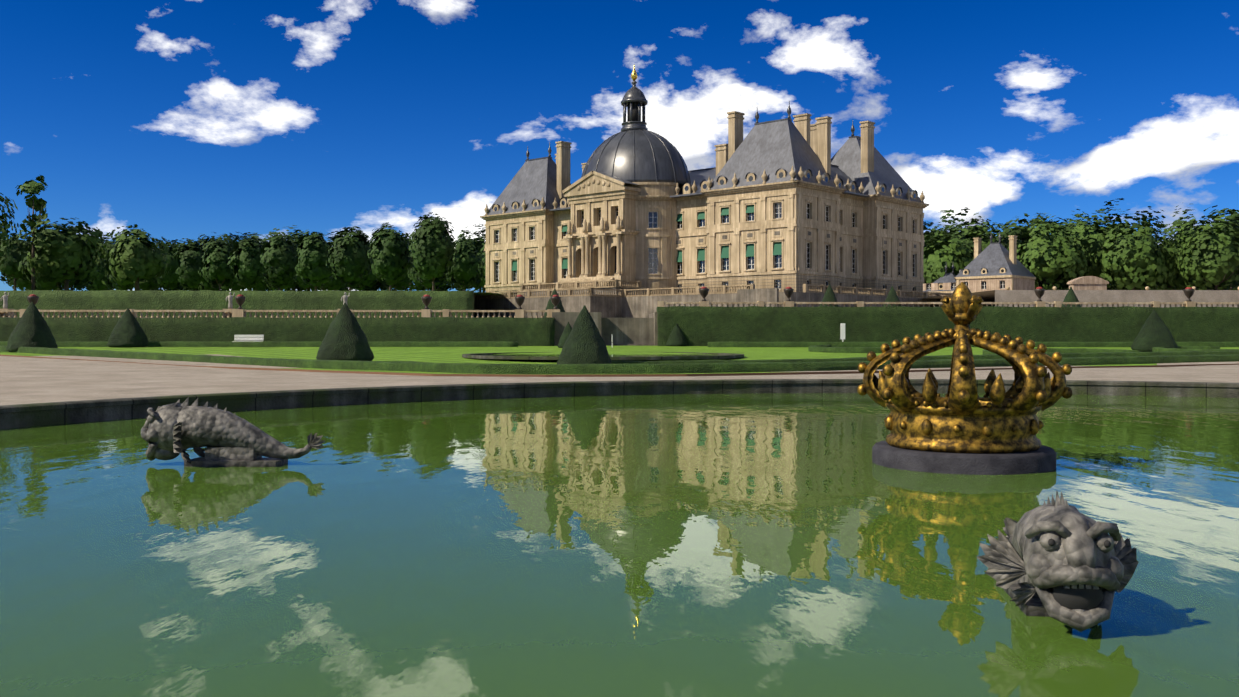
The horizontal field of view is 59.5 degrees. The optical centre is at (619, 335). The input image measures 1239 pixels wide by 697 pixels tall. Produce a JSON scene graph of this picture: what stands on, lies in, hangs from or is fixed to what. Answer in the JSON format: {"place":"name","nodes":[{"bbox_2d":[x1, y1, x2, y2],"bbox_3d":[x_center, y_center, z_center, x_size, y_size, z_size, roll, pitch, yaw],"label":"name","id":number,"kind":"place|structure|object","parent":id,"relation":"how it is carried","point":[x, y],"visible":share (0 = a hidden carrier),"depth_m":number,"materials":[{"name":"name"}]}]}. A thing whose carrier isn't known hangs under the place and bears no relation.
{"place":"outdoors","nodes":[
{"label":"outdoors","id":0,"kind":"place"},
{"bbox_2d":[474,292,507,296],"bbox_3d":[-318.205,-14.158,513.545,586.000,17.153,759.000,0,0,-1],"label":"hedge","id":1,"kind":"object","parent":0,"point":[483,293],"depth_m":159.51,"materials":[{"name":"green plant"}]},
{"bbox_2d":[0,175,170,290],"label":"trees","id":2,"kind":"object","parent":1,"relation":"on","point":[67,252],"visible":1,"depth_m":182.43,"materials":[{"name":"green plant"}]},
{"bbox_2d":[0,224,485,291],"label":"forest","id":3,"kind":"object","parent":1,"relation":"on","point":[14,272],"visible":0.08,"depth_m":334.79,"materials":[{"name":"green plant"}]},
{"bbox_2d":[86,212,456,290],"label":"trees","id":4,"kind":"object","parent":1,"relation":"on","point":[218,263],"visible":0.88,"depth_m":229.63,"materials":[{"name":"green plant"}]},
{"bbox_2d":[198,235,485,290],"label":"trees","id":5,"kind":"object","parent":1,"relation":"on","point":[467,267],"visible":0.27,"depth_m":265.41,"materials":[{"name":"green plant"}]},
{"bbox_2d":[487,354,720,356],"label":"lawn basin water","id":6,"kind":"structure","parent":0,"point":[624,355],"depth_m":61.75,"materials":[{"name":"green liquid"}]},
{"bbox_2d":[0,393,1238,696],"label":"pool water","id":7,"kind":"structure","parent":0,"point":[726,545],"depth_m":8.91,"materials":[{"name":"green liquid"}]},
{"bbox_2d":[141,397,324,466],"bbox_3d":[-5.490,1.470,15.107,2.517,1.213,1.129,0,0,19],"label":"fish statue","id":8,"kind":"object","parent":7,"relation":"in","point":[224,438],"visible":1,"depth_m":15.06,"materials":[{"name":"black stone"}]},
{"bbox_2d":[872,441,1055,474],"bbox_3d":[4.852,1.893,15.356,2.480,0.650,2.480,0,0,-1],"label":"sculpture base","id":9,"kind":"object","parent":7,"relation":"in","point":[1042,458],"depth_m":14.31,"materials":[{"name":"stone"}]},
{"bbox_2d":[857,282,1071,452],"bbox_3d":[4.852,0.404,15.356,2.779,2.330,2.779,0,0,-1],"label":"crown sculpture","id":10,"kind":"object","parent":9,"relation":"on","point":[961,416],"visible":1,"depth_m":14.64,"materials":[{"name":"gold metal"}]},
{"bbox_2d":[977,491,1138,631],"bbox_3d":[3.019,1.519,7.434,0.971,1.043,2.166,0,0,25],"label":"fish statue","id":11,"kind":"object","parent":7,"relation":"in","point":[1060,559],"visible":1,"depth_m":6.58,"materials":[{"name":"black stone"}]},
{"bbox_2d":[0,354,1238,405],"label":"gravel path","id":12,"kind":"structure","parent":0,"point":[26,380],"depth_m":37.65,"materials":[{"name":"beige gravel"}]},
{"bbox_2d":[0,317,554,345],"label":"hedge","id":13,"kind":"object","parent":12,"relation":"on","point":[531,331],"visible":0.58,"depth_m":81.75,"materials":[{"name":"green plant"}]},
{"bbox_2d":[0,379,1238,428],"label":"pool rim","id":14,"kind":"object","parent":12,"relation":"on","point":[32,414],"visible":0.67,"depth_m":30.83,"materials":[{"name":"stone"}]},
{"bbox_2d":[0,346,1238,373],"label":"lawn","id":15,"kind":"structure","parent":12,"relation":"on","point":[477,368],"depth_m":45.47,"materials":[{"name":"green plant"}]},
{"bbox_2d":[0,346,1238,374],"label":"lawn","id":16,"kind":"structure","parent":12,"relation":"on","point":[437,354],"depth_m":68.51,"materials":[{"name":"green plant"}]},
{"bbox_2d":[6,302,57,352],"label":"topiary cone","id":17,"kind":"object","parent":16,"relation":"on","point":[32,329],"visible":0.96,"depth_m":68.41,"materials":[{"name":"green plant"}]},
{"bbox_2d":[107,308,147,347],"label":"topiary cone","id":18,"kind":"object","parent":16,"relation":"on","point":[128,332],"visible":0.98,"depth_m":78.38,"materials":[{"name":"green plant"}]},
{"bbox_2d":[0,341,517,346],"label":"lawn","id":19,"kind":"structure","parent":16,"relation":"on","point":[300,344],"depth_m":79.67,"materials":[{"name":"green plant"}]},
{"bbox_2d":[316,303,373,360],"bbox_3d":[-13.823,-0.124,54.594,2.844,3.050,2.834,0,0,-1],"label":"topiary cone","id":20,"kind":"object","parent":16,"relation":"on","point":[345,338],"visible":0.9,"depth_m":53.78,"materials":[{"name":"green plant"}]},
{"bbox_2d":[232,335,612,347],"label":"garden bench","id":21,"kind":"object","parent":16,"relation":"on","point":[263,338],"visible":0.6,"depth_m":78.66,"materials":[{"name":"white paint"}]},
{"bbox_2d":[558,322,571,347],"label":"topiary cone","id":22,"kind":"object","parent":16,"relation":"on","point":[566,333],"visible":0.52,"depth_m":77.56,"materials":[{"name":"green plant"}]},
{"bbox_2d":[557,305,611,363],"bbox_3d":[-1.455,0.123,44.979,2.345,2.750,2.212,0,0,-1],"label":"topiary cone","id":23,"kind":"object","parent":16,"relation":"on","point":[584,343],"visible":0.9,"depth_m":44.31,"materials":[{"name":"green plant"}]},
{"bbox_2d":[462,352,743,359],"bbox_3d":[-0.913,1.149,61.970,16.000,0.160,16.000,0,0,-1],"label":"lawn basin rim","id":24,"kind":"object","parent":16,"relation":"on","point":[485,356],"visible":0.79,"depth_m":55.64,"materials":[{"name":"stone"}]},
{"bbox_2d":[666,323,687,345],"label":"topiary cone","id":25,"kind":"object","parent":16,"relation":"on","point":[676,337],"visible":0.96,"depth_m":81.61,"materials":[{"name":"green plant"}]},
{"bbox_2d":[840,323,844,341],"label":"info sign","id":26,"kind":"object","parent":16,"relation":"on","point":[842,331],"visible":0.88,"depth_m":81.32,"materials":[{"name":"white paint"}]},
{"bbox_2d":[808,345,891,352],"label":"box scroll","id":27,"kind":"object","parent":16,"relation":"on","point":[822,348],"visible":0.69,"depth_m":68.05,"materials":[{"name":"green plant"}]},
{"bbox_2d":[611,350,1238,363],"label":"low hedge","id":28,"kind":"object","parent":16,"relation":"on","point":[1064,355],"visible":0.44,"depth_m":54.21,"materials":[{"name":"green plant"}]},
{"bbox_2d":[708,341,1238,346],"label":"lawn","id":29,"kind":"structure","parent":16,"relation":"on","point":[879,344],"depth_m":79.62,"materials":[{"name":"green plant"}]},
{"bbox_2d":[983,348,1139,354],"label":"box scroll","id":30,"kind":"object","parent":16,"relation":"on","point":[1061,350],"visible":0.35,"depth_m":65.32,"materials":[{"name":"green plant"}]},
{"bbox_2d":[1131,310,1177,351],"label":"topiary cone","id":31,"kind":"object","parent":16,"relation":"on","point":[1154,332],"visible":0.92,"depth_m":70.04,"materials":[{"name":"green plant"}]},
{"bbox_2d":[1152,346,1238,351],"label":"box scroll","id":32,"kind":"object","parent":16,"relation":"on","point":[1189,348],"visible":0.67,"depth_m":67.06,"materials":[{"name":"green plant"}]},
{"bbox_2d":[0,354,1238,376],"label":"lawn edging","id":33,"kind":"object","parent":12,"relation":"on","point":[584,375],"visible":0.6,"depth_m":40.60,"materials":[{"name":"green plant"}]},
{"bbox_2d":[657,306,1238,345],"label":"hedge","id":34,"kind":"object","parent":12,"relation":"on","point":[701,325],"visible":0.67,"depth_m":82.51,"materials":[{"name":"green plant"}]},
{"bbox_2d":[0,301,1238,317],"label":"terrace balustrade","id":35,"kind":"object","parent":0,"point":[447,312],"visible":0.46,"depth_m":84.93,"materials":[{"name":"beige stone"}]},
{"bbox_2d":[0,0,1238,291],"label":"sky","id":36,"kind":"structure","parent":0,"point":[171,119],"materials":[{"name":"blue"}]},
{"bbox_2d":[474,103,951,299],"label":"chateau","id":37,"kind":"structure","parent":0,"point":[590,245],"depth_m":166.42,"materials":[{"name":"beige stone"}]},
{"bbox_2d":[512,205,781,270],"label":"chateau awning","id":38,"kind":"object","parent":37,"relation":"attached to","point":[777,249],"visible":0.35,"depth_m":159.62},
{"bbox_2d":[484,120,920,215],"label":"roof","id":39,"kind":"structure","parent":37,"relation":"attached to","point":[771,148],"depth_m":167.54,"materials":[{"name":"grey stone"}]},
{"bbox_2d":[492,81,917,210],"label":"chateau lead","id":40,"kind":"object","parent":37,"relation":"attached to","point":[634,151],"visible":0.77,"depth_m":169.49,"materials":[{"name":"grey metal"}]},
{"bbox_2d":[631,65,637,80],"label":"finial","id":41,"kind":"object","parent":40,"relation":"on","point":[634,75],"visible":0.92,"depth_m":175.17,"materials":[{"name":"gold metal"}]},
{"bbox_2d":[496,202,914,294],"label":"windows","id":42,"kind":"structure","parent":37,"relation":"attached to","point":[680,264],"depth_m":167.13,"materials":[{"name":"glass"}]},
{"bbox_2d":[474,231,990,317],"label":"chateau stone","id":43,"kind":"object","parent":37,"relation":"attached to","point":[626,307],"visible":0.29,"depth_m":152.19,"materials":[{"name":"beige stone"}]},
{"bbox_2d":[920,290,1238,307],"bbox_3d":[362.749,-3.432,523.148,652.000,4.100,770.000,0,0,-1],"label":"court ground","id":44,"kind":"structure","parent":0,"point":[1114,295],"depth_m":131.38,"materials":[{"name":"beige gravel"}]},
{"bbox_2d":[927,235,1035,294],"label":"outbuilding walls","id":45,"kind":"structure","parent":44,"relation":"on","point":[1012,239],"depth_m":238.88,"materials":[{"name":"beige stone"}]},
{"bbox_2d":[927,280,1004,288],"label":"commons frame","id":46,"kind":"object","parent":45,"relation":"attached to","point":[982,281],"visible":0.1,"depth_m":237.71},
{"bbox_2d":[942,232,1005,282],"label":"roof trim","id":47,"kind":"structure","parent":45,"relation":"attached to","point":[991,238],"depth_m":242.57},
{"bbox_2d":[923,277,1033,295],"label":"building wall","id":48,"kind":"structure","parent":45,"relation":"attached to","point":[974,285],"depth_m":238.12,"materials":[{"name":"beige stone"}]},
{"bbox_2d":[923,243,1034,291],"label":"outbuilding roof","id":49,"kind":"structure","parent":45,"relation":"attached to","point":[992,258],"depth_m":239.75,"materials":[{"name":"grey stone"}]},
{"bbox_2d":[923,206,1238,289],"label":"trees","id":50,"kind":"object","parent":44,"relation":"on","point":[1126,259],"visible":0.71,"depth_m":247.01,"materials":[{"name":"green plant"}]},
{"bbox_2d":[923,198,1238,289],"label":"forest","id":51,"kind":"object","parent":44,"relation":"on","point":[1006,232],"visible":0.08,"depth_m":279.29,"materials":[{"name":"green plant"}]},
{"bbox_2d":[1067,276,1108,289],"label":"gate pavilion","id":52,"kind":"structure","parent":44,"relation":"on","point":[1089,283],"depth_m":205.95,"materials":[{"name":"stone"}]},
{"bbox_2d":[1006,286,1238,289],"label":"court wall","id":53,"kind":"structure","parent":0,"point":[1055,287],"depth_m":191.71,"materials":[{"name":"stone"}]},
{"label":"terrace ground","id":54,"kind":"structure","parent":0,"visible":0},
{"bbox_2d":[0,290,473,317],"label":"ivy wall","id":55,"kind":"structure","parent":54,"relation":"on","point":[216,300],"depth_m":137.95,"materials":[{"name":"green plant"}]},
{"bbox_2d":[10,312,657,345],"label":"terrace retaining wall","id":56,"kind":"structure","parent":54,"relation":"on","point":[631,331],"depth_m":84.18,"materials":[{"name":"beige stone"}]},
{"bbox_2d":[0,301,1195,317],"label":"terrace pedestals","id":57,"kind":"object","parent":56,"relation":"on","point":[519,313],"visible":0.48,"depth_m":84.89,"materials":[{"name":"stone"}]},
{"bbox_2d":[1,292,349,308],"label":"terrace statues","id":58,"kind":"object","parent":57,"relation":"on","point":[229,297],"visible":0.98,"depth_m":85.22,"materials":[{"name":"stone"}]},
{"bbox_2d":[27,288,1194,308],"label":"flower urns","id":59,"kind":"object","parent":57,"relation":"on","point":[555,301],"visible":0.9,"depth_m":85.09,"materials":[{"name":"brown metal"}]},
{"bbox_2d":[29,287,1192,296],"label":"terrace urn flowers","id":60,"kind":"object","parent":59,"relation":"on","point":[701,288],"visible":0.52,"depth_m":85.08,"materials":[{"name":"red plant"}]},
{"bbox_2d":[544,288,564,316],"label":"terrace cone","id":61,"kind":"object","parent":54,"relation":"on","point":[550,305],"visible":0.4,"depth_m":99.42,"materials":[{"name":"green plant"}]},
{"bbox_2d":[820,284,837,306],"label":"topiary","id":62,"kind":"object","parent":54,"relation":"on","point":[829,295],"visible":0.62,"depth_m":98.00,"materials":[{"name":"green plant"}]},
{"bbox_2d":[883,286,901,306],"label":"topiary","id":63,"kind":"object","parent":54,"relation":"on","point":[892,295],"visible":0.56,"depth_m":99.12,"materials":[{"name":"green plant"}]},
{"bbox_2d":[1061,287,1080,306],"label":"topiary cone","id":64,"kind":"object","parent":54,"relation":"on","point":[1070,296],"visible":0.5,"depth_m":100.53,"materials":[{"name":"green plant"}]}
]}

